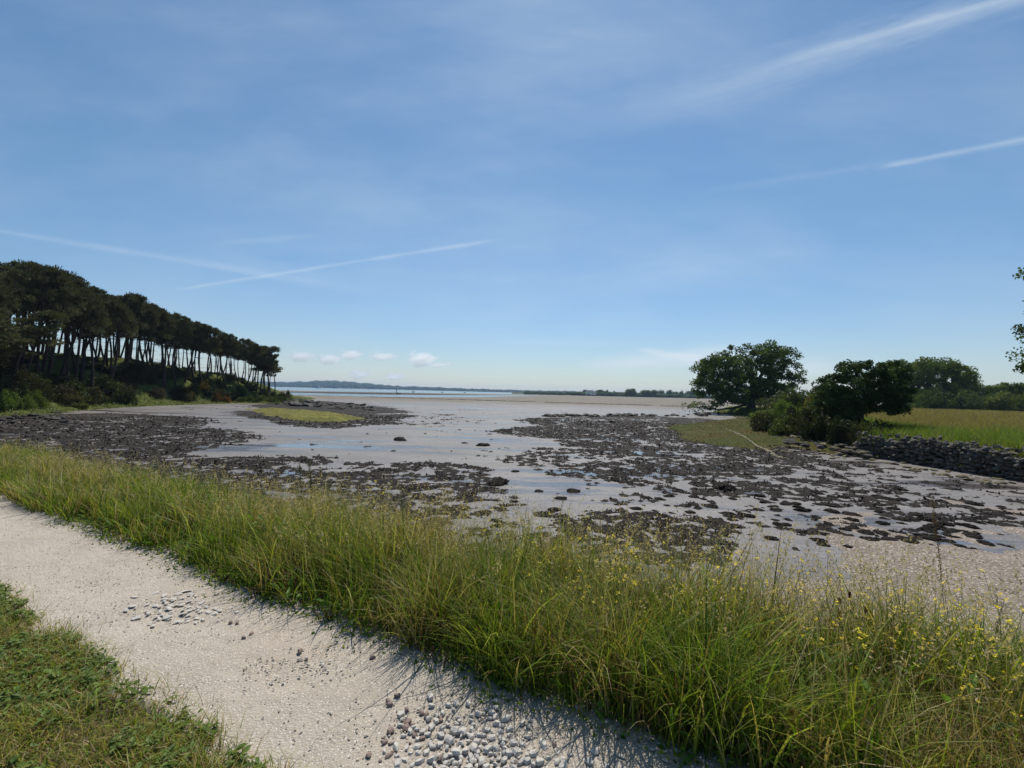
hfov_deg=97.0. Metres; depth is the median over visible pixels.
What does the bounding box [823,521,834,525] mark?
seaweed clump
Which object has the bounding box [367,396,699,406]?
stone weir
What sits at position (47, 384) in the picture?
shrub
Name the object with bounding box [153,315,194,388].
pine tree
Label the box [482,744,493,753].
stone
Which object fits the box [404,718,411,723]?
stone
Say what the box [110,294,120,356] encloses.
pine tree
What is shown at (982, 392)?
shrub
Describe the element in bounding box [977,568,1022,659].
wildflower
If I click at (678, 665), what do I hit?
tall grass
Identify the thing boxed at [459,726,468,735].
stone
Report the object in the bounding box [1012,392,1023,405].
shrub
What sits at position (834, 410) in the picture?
shrub
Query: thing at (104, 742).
short grass
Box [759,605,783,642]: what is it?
wildflower
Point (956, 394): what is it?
shrub
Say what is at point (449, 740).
stone
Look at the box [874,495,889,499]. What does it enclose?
seaweed clump
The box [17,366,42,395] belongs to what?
shrub
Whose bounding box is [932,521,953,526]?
seaweed clump
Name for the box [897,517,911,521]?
seaweed clump
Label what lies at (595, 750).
stone
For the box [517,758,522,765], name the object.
stone
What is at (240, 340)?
pine tree
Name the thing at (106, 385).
shrub
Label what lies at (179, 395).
shrub
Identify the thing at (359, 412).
seaweed bed
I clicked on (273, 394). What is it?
shrub
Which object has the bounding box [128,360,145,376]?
shrub
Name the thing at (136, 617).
stone
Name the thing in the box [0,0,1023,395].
sky
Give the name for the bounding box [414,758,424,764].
stone
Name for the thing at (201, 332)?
pine tree
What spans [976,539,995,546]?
seaweed clump
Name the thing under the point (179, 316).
pine tree
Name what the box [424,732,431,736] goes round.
stone
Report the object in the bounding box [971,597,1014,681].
wildflower
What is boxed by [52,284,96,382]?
pine tree
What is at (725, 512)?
seaweed clump
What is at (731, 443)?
salt marsh
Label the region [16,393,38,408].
shrub
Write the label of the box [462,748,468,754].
stone
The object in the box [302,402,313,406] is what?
rock
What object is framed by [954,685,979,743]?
wildflower
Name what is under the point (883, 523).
seaweed clump
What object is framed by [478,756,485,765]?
stone
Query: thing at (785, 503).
seaweed clump
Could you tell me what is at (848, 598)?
wildflower
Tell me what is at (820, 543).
seaweed clump
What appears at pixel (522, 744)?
stone
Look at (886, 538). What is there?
seaweed clump
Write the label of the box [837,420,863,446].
shrub
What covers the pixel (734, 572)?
wildflower
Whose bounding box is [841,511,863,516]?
seaweed clump
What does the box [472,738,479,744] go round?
stone
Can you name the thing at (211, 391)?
shrub
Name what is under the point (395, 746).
stone
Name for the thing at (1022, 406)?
shrub
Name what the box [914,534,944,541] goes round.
seaweed clump
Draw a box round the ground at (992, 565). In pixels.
[0,483,1023,767]
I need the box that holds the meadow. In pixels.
[712,405,1023,476]
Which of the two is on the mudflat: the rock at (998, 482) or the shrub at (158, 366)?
the rock at (998, 482)
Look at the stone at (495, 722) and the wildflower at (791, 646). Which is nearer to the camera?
the stone at (495, 722)
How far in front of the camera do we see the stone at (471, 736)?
2.08 m
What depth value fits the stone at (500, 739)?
2.06 m
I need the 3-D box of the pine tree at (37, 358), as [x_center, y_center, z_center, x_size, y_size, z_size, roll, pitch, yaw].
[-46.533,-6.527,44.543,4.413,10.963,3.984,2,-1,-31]
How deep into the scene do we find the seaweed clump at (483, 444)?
21.49 m
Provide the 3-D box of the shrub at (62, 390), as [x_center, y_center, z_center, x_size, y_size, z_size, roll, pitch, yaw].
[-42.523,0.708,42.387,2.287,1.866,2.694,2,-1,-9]
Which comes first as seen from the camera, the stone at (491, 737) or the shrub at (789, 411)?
the stone at (491, 737)
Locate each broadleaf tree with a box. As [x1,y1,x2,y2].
[625,388,636,396]
[640,390,651,396]
[649,390,657,396]
[890,356,986,395]
[950,369,983,390]
[980,382,1023,398]
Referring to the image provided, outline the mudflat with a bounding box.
[0,390,1023,600]
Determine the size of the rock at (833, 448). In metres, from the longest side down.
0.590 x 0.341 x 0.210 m
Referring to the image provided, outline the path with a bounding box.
[0,492,772,767]
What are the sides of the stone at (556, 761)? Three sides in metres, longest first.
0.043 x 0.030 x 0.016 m
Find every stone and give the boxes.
[131,614,142,620]
[162,614,173,619]
[385,752,392,758]
[387,726,394,734]
[393,742,398,751]
[394,758,401,767]
[396,710,404,718]
[402,723,408,731]
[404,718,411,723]
[407,727,413,734]
[412,743,421,749]
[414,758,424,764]
[419,728,425,734]
[423,749,429,755]
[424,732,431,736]
[426,755,437,763]
[427,692,432,700]
[428,723,435,730]
[429,744,435,749]
[436,741,442,747]
[437,731,444,738]
[437,754,442,760]
[444,735,454,744]
[445,702,451,707]
[449,726,460,735]
[451,747,461,756]
[453,699,458,706]
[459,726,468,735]
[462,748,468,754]
[464,763,472,767]
[465,700,470,706]
[468,733,474,739]
[469,742,477,752]
[470,757,476,764]
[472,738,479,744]
[474,732,480,737]
[475,710,481,716]
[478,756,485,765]
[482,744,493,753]
[482,763,489,767]
[484,727,490,732]
[487,734,495,740]
[488,709,495,716]
[492,713,498,720]
[492,720,500,726]
[493,743,499,750]
[498,736,506,742]
[500,714,511,721]
[500,756,506,763]
[505,725,513,732]
[505,749,512,756]
[509,738,517,745]
[511,746,522,756]
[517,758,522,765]
[519,718,525,726]
[519,741,525,746]
[523,757,531,764]
[529,749,537,757]
[535,757,544,766]
[539,738,547,750]
[554,758,559,764]
[558,760,567,767]
[584,757,593,765]
[591,746,599,754]
[617,753,625,758]
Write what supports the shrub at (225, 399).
on the headland
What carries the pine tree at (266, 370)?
on the headland
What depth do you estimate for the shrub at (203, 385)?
64.12 m
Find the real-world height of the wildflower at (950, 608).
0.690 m
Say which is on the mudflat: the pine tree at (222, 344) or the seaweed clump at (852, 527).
the seaweed clump at (852, 527)
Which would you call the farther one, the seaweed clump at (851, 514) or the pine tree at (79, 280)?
the pine tree at (79, 280)
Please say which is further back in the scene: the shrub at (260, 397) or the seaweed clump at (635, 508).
the shrub at (260, 397)
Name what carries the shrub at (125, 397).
on the headland
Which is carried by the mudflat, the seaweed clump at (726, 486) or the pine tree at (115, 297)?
the seaweed clump at (726, 486)
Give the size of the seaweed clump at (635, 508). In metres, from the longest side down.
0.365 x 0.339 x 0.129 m
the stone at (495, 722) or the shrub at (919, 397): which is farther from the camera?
the shrub at (919, 397)
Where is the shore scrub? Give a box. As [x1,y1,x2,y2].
[523,391,831,399]
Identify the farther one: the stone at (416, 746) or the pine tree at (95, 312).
the pine tree at (95, 312)
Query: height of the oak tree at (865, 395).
4.527 m
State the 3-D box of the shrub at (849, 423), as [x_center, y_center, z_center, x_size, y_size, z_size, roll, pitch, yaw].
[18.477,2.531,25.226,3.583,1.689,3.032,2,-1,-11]
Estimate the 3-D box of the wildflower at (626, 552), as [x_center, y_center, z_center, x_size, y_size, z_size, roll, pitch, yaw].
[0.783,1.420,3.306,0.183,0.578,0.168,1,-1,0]
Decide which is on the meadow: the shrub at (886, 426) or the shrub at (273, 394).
the shrub at (886, 426)
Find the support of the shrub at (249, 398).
on the headland
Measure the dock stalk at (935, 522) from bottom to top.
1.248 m
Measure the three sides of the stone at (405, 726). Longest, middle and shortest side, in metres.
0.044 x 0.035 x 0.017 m
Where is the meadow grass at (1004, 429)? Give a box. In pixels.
[849,407,1023,461]
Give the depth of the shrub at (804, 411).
28.35 m
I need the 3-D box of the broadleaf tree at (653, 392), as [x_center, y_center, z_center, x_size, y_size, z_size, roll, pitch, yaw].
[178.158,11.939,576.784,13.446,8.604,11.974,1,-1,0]
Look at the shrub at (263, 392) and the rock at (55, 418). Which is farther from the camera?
the shrub at (263, 392)
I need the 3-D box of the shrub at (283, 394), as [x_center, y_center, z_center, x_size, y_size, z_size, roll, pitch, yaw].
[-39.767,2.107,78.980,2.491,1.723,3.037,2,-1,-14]
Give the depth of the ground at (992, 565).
6.37 m
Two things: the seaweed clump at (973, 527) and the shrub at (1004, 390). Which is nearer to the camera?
the seaweed clump at (973, 527)
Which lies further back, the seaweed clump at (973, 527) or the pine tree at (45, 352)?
the pine tree at (45, 352)
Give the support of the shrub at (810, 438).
on the meadow
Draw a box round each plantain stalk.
[833,597,840,656]
[836,611,841,667]
[857,606,867,669]
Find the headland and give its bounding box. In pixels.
[0,349,314,415]
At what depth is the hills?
2113.32 m
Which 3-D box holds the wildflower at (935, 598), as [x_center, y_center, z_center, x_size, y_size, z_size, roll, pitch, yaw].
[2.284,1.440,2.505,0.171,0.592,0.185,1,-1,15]
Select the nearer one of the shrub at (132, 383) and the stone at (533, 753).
the stone at (533, 753)
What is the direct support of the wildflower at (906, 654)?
on the ground at (992, 565)
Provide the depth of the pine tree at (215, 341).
65.14 m
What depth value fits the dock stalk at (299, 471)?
5.06 m
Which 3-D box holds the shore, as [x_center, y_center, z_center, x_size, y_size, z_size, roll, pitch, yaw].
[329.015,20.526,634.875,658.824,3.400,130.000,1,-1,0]
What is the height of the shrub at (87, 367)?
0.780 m
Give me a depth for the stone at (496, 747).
2.02 m
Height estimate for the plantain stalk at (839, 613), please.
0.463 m
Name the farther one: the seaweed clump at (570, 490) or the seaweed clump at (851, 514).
the seaweed clump at (570, 490)
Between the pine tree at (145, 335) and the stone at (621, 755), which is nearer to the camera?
the stone at (621, 755)
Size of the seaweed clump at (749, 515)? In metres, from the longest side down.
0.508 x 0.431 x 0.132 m
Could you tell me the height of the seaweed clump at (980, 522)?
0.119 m
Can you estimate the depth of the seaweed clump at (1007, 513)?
10.69 m
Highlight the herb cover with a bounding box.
[45,509,858,767]
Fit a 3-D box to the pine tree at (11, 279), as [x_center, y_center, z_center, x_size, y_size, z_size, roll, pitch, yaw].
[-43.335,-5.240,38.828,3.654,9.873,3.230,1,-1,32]
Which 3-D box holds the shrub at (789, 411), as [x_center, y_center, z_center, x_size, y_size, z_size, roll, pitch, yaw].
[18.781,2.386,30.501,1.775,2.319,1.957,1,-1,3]
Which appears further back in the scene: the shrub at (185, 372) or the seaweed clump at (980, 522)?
the shrub at (185, 372)
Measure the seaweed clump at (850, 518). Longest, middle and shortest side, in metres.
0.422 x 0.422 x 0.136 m
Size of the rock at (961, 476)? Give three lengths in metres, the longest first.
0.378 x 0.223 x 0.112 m
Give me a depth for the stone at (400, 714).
2.21 m
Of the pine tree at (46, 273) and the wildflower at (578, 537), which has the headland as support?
the pine tree at (46, 273)
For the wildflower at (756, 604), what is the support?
on the ground at (992, 565)
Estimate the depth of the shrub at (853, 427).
23.77 m
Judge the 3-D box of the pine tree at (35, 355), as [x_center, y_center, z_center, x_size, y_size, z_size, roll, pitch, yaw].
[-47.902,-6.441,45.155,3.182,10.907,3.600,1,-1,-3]
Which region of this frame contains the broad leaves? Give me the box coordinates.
[67,478,1023,767]
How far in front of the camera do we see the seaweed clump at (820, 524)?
9.25 m
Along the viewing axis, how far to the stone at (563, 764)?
1.93 m
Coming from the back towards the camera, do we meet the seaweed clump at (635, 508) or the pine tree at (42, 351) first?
the pine tree at (42, 351)
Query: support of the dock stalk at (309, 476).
on the ground at (992, 565)
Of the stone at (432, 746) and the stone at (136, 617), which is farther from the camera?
the stone at (136, 617)
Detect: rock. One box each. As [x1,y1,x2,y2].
[50,417,61,419]
[58,419,70,422]
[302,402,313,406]
[787,441,800,445]
[828,447,841,450]
[859,454,872,458]
[955,475,969,477]
[992,481,1007,483]
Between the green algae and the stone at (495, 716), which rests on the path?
the stone at (495, 716)
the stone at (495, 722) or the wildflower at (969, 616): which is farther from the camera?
the wildflower at (969, 616)
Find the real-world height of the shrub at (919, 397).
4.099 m
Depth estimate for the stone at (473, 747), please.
2.01 m
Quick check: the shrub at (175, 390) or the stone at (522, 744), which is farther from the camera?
the shrub at (175, 390)
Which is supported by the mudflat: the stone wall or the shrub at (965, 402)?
the stone wall
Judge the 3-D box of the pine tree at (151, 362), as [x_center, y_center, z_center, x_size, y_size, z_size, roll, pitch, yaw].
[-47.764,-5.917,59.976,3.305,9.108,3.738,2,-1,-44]
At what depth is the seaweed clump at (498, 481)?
12.64 m
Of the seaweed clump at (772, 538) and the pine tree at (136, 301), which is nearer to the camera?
the seaweed clump at (772, 538)
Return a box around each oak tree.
[681,339,809,411]
[807,359,918,421]
[1005,267,1023,374]
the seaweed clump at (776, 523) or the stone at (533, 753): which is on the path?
the stone at (533, 753)
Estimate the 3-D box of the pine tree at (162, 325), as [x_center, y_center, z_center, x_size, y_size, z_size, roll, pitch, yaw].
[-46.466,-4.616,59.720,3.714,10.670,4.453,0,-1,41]
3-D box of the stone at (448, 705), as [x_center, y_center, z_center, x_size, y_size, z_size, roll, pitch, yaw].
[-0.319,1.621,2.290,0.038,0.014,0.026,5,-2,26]
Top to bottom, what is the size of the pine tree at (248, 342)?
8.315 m
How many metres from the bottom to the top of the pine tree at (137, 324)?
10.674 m
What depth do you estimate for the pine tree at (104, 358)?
53.56 m
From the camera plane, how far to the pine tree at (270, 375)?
81.83 m
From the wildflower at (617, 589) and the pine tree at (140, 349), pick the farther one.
the pine tree at (140, 349)
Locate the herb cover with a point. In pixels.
(558, 708)
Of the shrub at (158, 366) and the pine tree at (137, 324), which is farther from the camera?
the shrub at (158, 366)
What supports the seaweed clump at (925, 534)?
on the mudflat
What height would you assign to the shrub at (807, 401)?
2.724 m
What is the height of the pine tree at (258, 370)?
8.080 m
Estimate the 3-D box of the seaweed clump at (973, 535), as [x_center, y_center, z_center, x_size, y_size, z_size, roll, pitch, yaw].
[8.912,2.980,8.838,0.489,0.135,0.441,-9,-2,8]
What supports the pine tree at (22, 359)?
on the headland
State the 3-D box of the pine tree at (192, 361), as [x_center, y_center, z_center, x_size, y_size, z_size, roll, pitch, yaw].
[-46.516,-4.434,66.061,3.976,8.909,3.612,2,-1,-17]
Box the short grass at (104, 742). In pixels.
[0,579,349,767]
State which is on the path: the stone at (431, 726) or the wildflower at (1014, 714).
the stone at (431, 726)
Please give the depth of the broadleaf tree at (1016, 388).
93.85 m
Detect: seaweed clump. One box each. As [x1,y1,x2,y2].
[394,437,406,440]
[476,443,489,445]
[486,476,508,486]
[548,507,560,511]
[555,496,566,499]
[567,488,580,492]
[630,507,642,509]
[701,503,718,508]
[712,483,735,490]
[718,511,734,514]
[737,512,755,517]
[754,494,766,497]
[762,535,778,540]
[770,507,782,511]
[772,522,783,526]
[780,500,791,505]
[793,508,809,512]
[808,537,827,542]
[815,522,833,528]
[815,542,830,546]
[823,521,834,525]
[824,508,840,513]
[827,502,843,507]
[837,495,852,498]
[838,527,851,530]
[840,517,859,521]
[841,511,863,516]
[844,525,860,529]
[857,529,874,534]
[858,536,877,541]
[872,529,889,535]
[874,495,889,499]
[875,521,889,524]
[881,536,897,540]
[885,506,900,509]
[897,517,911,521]
[901,538,919,543]
[904,516,920,521]
[907,512,922,516]
[912,533,930,535]
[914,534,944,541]
[915,516,936,521]
[920,526,938,533]
[921,524,940,529]
[928,523,947,528]
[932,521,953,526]
[940,528,960,532]
[943,539,956,543]
[952,544,966,547]
[961,532,983,538]
[964,502,983,505]
[964,525,981,529]
[974,520,987,524]
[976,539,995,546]
[999,510,1013,514]
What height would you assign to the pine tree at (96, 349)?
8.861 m
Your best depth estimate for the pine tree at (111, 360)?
54.34 m
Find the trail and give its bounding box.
[726,429,787,458]
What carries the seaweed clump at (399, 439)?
on the mudflat
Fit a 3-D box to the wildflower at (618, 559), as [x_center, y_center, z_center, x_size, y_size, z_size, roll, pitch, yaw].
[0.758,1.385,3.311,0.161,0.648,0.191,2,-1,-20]
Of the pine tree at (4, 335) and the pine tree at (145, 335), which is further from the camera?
the pine tree at (145, 335)
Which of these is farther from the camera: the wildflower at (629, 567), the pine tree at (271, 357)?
the pine tree at (271, 357)
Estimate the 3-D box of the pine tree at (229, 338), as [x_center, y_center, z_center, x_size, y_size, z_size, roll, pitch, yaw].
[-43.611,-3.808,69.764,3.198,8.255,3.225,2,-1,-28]
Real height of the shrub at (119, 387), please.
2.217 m
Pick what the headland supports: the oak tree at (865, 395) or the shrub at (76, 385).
the shrub at (76, 385)
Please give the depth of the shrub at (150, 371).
57.64 m
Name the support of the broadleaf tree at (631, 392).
on the shore
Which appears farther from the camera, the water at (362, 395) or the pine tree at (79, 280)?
the water at (362, 395)
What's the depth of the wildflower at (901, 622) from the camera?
2.35 m
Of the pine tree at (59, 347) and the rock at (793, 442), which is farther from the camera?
the pine tree at (59, 347)
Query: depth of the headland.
56.25 m
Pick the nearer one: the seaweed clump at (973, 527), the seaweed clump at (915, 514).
the seaweed clump at (973, 527)
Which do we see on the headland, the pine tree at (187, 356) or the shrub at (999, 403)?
the pine tree at (187, 356)
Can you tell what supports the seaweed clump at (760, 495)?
on the mudflat
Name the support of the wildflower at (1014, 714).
on the ground at (992, 565)
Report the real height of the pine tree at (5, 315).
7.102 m
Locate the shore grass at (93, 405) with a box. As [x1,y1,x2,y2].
[0,390,305,416]
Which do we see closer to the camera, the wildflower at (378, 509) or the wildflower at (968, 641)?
the wildflower at (968, 641)
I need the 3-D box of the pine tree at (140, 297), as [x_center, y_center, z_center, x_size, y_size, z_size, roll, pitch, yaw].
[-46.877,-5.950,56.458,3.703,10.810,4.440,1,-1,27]
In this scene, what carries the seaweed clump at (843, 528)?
on the mudflat
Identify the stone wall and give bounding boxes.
[844,431,1023,481]
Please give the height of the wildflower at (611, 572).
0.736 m
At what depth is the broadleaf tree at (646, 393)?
569.90 m
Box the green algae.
[246,407,369,421]
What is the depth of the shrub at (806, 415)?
28.19 m
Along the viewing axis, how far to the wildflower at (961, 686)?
2.03 m
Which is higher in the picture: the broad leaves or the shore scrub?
the shore scrub
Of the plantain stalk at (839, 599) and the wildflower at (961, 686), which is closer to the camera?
the wildflower at (961, 686)
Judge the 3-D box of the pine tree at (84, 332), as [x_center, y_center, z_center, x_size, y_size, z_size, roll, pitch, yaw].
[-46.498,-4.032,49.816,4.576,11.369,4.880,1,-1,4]
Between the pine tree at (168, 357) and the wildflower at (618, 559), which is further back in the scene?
the pine tree at (168, 357)
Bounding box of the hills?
[270,385,521,392]
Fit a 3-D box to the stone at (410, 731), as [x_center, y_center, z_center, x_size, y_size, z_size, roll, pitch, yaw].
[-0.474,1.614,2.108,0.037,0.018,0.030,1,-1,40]
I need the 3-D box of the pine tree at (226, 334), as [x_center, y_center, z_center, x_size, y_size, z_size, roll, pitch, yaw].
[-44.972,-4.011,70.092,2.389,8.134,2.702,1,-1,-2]
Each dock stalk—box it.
[297,463,302,494]
[307,458,312,505]
[930,497,944,609]
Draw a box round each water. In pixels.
[271,387,532,394]
[284,392,527,396]
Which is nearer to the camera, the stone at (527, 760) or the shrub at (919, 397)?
the stone at (527, 760)
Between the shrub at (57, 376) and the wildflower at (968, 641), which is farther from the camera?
the shrub at (57, 376)
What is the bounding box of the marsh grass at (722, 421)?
[666,410,843,452]
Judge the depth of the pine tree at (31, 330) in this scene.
38.02 m
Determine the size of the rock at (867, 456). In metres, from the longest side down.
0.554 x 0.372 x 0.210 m
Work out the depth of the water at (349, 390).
611.57 m
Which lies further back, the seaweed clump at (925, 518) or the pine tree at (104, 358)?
the pine tree at (104, 358)
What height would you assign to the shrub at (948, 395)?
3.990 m
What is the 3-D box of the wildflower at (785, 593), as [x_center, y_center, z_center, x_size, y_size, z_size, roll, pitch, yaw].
[1.531,1.336,2.547,0.202,0.752,0.222,1,-1,32]
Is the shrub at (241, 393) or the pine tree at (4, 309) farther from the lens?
the shrub at (241, 393)
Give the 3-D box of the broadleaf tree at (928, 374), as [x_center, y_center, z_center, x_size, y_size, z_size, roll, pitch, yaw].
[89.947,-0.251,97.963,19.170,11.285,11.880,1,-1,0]
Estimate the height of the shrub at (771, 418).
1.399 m
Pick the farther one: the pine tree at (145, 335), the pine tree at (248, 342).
the pine tree at (248, 342)
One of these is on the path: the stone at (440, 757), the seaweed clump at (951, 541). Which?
the stone at (440, 757)
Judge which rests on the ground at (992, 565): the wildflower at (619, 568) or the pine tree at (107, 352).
the wildflower at (619, 568)
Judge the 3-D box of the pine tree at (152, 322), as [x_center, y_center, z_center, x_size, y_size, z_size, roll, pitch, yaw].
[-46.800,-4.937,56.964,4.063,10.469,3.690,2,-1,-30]
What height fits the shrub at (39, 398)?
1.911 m
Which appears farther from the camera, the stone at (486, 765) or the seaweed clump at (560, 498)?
the seaweed clump at (560, 498)
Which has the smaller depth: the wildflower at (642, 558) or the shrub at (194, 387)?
the wildflower at (642, 558)
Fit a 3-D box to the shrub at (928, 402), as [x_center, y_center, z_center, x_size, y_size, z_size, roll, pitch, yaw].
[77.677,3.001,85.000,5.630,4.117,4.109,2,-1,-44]
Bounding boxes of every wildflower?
[374,480,387,542]
[532,513,550,578]
[540,573,562,608]
[565,570,585,611]
[567,515,591,562]
[583,596,605,672]
[595,537,629,595]
[606,529,625,593]
[607,544,641,602]
[607,576,636,622]
[611,540,632,578]
[612,534,637,597]
[614,580,643,654]
[633,536,654,591]
[660,542,683,607]
[668,565,685,615]
[700,561,736,645]
[717,575,741,600]
[724,549,754,591]
[725,554,754,593]
[741,578,769,635]
[757,557,787,627]
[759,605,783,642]
[765,558,806,644]
[779,615,812,706]
[788,556,827,629]
[788,570,803,618]
[802,568,833,616]
[804,616,831,694]
[805,551,847,634]
[807,572,844,661]
[819,617,867,697]
[827,579,869,628]
[847,606,876,661]
[867,580,908,642]
[878,595,913,658]
[884,568,925,689]
[888,631,923,704]
[903,590,946,671]
[917,616,966,687]
[921,631,958,697]
[931,581,980,645]
[944,609,988,694]
[945,666,972,723]
[947,571,987,637]
[949,604,997,656]
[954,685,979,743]
[959,601,1005,649]
[960,654,997,762]
[966,605,981,652]
[968,622,1009,712]
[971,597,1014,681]
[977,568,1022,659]
[977,606,1023,684]
[994,619,1023,754]
[1007,690,1023,764]
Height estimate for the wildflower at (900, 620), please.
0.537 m
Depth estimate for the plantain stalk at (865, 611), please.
2.46 m
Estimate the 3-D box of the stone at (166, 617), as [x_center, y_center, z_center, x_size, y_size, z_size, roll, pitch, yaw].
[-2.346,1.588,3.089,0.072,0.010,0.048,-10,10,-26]
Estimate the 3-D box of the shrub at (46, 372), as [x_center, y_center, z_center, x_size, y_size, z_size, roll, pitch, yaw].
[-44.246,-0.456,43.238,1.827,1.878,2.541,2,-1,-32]
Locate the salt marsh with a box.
[669,418,844,453]
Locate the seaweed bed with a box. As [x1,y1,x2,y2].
[0,391,1023,572]
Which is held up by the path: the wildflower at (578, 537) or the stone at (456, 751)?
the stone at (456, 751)
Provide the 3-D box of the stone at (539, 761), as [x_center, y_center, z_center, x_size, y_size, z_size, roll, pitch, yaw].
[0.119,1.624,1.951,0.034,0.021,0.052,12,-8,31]
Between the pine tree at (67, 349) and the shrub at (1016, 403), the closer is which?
the pine tree at (67, 349)
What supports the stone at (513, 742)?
on the path
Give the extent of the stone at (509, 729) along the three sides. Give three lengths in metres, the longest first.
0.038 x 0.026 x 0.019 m
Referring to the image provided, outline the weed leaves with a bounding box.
[0,580,268,767]
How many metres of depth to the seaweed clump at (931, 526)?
9.29 m
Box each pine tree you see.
[0,262,27,357]
[0,267,36,364]
[0,278,21,315]
[0,312,25,388]
[0,316,21,346]
[0,322,37,357]
[1,309,74,385]
[3,260,42,353]
[6,258,23,345]
[19,264,72,372]
[19,265,87,372]
[20,270,31,364]
[23,266,40,371]
[28,264,50,370]
[32,265,83,371]
[40,322,47,355]
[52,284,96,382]
[57,324,69,375]
[57,328,62,352]
[59,271,96,377]
[60,285,116,380]
[60,286,111,382]
[62,314,113,387]
[66,324,74,373]
[90,298,139,383]
[91,337,98,361]
[92,299,109,365]
[97,338,100,356]
[100,299,123,372]
[100,313,114,366]
[103,324,124,375]
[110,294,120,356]
[111,292,150,375]
[116,333,148,366]
[117,293,159,374]
[120,339,125,357]
[121,305,160,385]
[124,294,146,358]
[138,304,156,363]
[138,309,180,388]
[140,302,160,366]
[148,307,167,366]
[148,314,185,386]
[150,336,154,361]
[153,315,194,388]
[164,348,171,366]
[170,311,182,379]
[178,332,207,382]
[183,321,207,382]
[184,321,190,367]
[187,323,215,382]
[196,327,224,383]
[207,334,229,378]
[216,333,230,380]
[217,333,240,383]
[228,340,243,384]
[236,338,249,380]
[236,350,248,380]
[242,338,253,387]
[246,342,263,390]
[248,349,264,392]
[249,353,282,391]
[253,346,280,391]
[254,349,274,390]
[263,364,278,392]
[268,362,277,391]
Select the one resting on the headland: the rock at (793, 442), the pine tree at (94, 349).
the pine tree at (94, 349)
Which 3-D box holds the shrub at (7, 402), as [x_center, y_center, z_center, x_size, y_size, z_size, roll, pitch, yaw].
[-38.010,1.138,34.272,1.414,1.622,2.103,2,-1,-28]
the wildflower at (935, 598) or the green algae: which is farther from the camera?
the green algae
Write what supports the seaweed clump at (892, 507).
on the mudflat
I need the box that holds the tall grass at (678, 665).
[0,435,1023,767]
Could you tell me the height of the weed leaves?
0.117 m
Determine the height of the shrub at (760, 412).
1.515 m
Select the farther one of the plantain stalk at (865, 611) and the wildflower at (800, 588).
the wildflower at (800, 588)
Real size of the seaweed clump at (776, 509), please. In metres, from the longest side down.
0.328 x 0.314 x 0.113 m
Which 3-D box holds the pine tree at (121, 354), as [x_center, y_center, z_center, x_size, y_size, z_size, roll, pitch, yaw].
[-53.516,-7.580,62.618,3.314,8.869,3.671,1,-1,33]
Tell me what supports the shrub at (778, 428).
on the salt marsh
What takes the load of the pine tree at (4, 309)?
on the headland
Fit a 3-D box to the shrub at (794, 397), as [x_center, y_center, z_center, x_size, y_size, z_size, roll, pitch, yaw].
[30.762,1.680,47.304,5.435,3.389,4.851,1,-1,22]
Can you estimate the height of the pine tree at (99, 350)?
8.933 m
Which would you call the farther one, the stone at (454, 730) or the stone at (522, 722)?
the stone at (522, 722)
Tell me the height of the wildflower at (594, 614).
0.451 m
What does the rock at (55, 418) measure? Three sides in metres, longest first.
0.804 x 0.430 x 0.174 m
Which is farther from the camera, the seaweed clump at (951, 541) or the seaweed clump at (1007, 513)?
the seaweed clump at (1007, 513)
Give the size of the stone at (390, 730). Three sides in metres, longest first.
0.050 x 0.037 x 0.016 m
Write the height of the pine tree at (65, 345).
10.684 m
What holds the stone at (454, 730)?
on the path
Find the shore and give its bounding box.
[512,392,707,398]
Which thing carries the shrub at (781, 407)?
on the meadow
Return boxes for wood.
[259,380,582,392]
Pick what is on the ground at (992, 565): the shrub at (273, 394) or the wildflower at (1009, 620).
the wildflower at (1009, 620)
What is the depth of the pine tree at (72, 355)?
50.09 m
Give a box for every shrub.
[0,360,27,387]
[0,373,17,395]
[0,389,25,409]
[12,379,31,396]
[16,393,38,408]
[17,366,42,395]
[20,373,50,398]
[21,368,56,383]
[25,389,49,409]
[30,374,61,401]
[39,372,70,385]
[40,369,57,387]
[49,382,76,400]
[51,378,93,401]
[58,391,84,405]
[68,401,89,408]
[79,364,90,369]
[81,373,125,395]
[81,384,104,404]
[82,386,100,404]
[94,366,106,369]
[97,393,114,403]
[108,387,139,405]
[110,380,127,397]
[114,376,140,388]
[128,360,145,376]
[142,362,156,377]
[144,387,167,397]
[150,364,167,375]
[167,364,181,377]
[167,385,185,395]
[171,389,192,400]
[179,382,202,393]
[180,368,191,378]
[181,386,195,400]
[187,373,202,382]
[197,375,212,383]
[199,379,209,391]
[203,383,220,395]
[211,391,222,401]
[215,377,227,388]
[221,395,230,401]
[223,371,239,380]
[227,389,237,400]
[235,386,246,396]
[235,397,246,401]
[244,382,258,391]
[244,395,257,401]
[252,394,267,400]
[254,389,269,397]
[268,395,279,401]
[270,391,281,399]
[277,396,290,400]
[278,391,290,398]
[285,389,292,398]
[747,411,772,431]
[749,408,775,420]
[756,390,798,410]
[762,410,780,417]
[762,414,777,431]
[766,414,798,435]
[769,399,802,416]
[777,402,797,421]
[778,384,813,410]
[785,415,808,436]
[787,405,814,433]
[796,405,816,418]
[798,410,829,440]
[798,414,855,440]
[799,390,828,411]
[814,402,845,420]
[816,414,884,442]
[822,416,853,445]
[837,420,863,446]
[848,419,867,443]
[854,421,879,442]
[868,418,908,431]
[908,391,929,407]
[913,390,940,409]
[924,383,948,408]
[942,391,957,408]
[944,389,988,410]
[951,389,971,398]
[967,387,997,400]
[976,391,1019,411]
[991,389,1012,410]
[1011,393,1023,410]
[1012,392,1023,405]
[1015,397,1023,411]

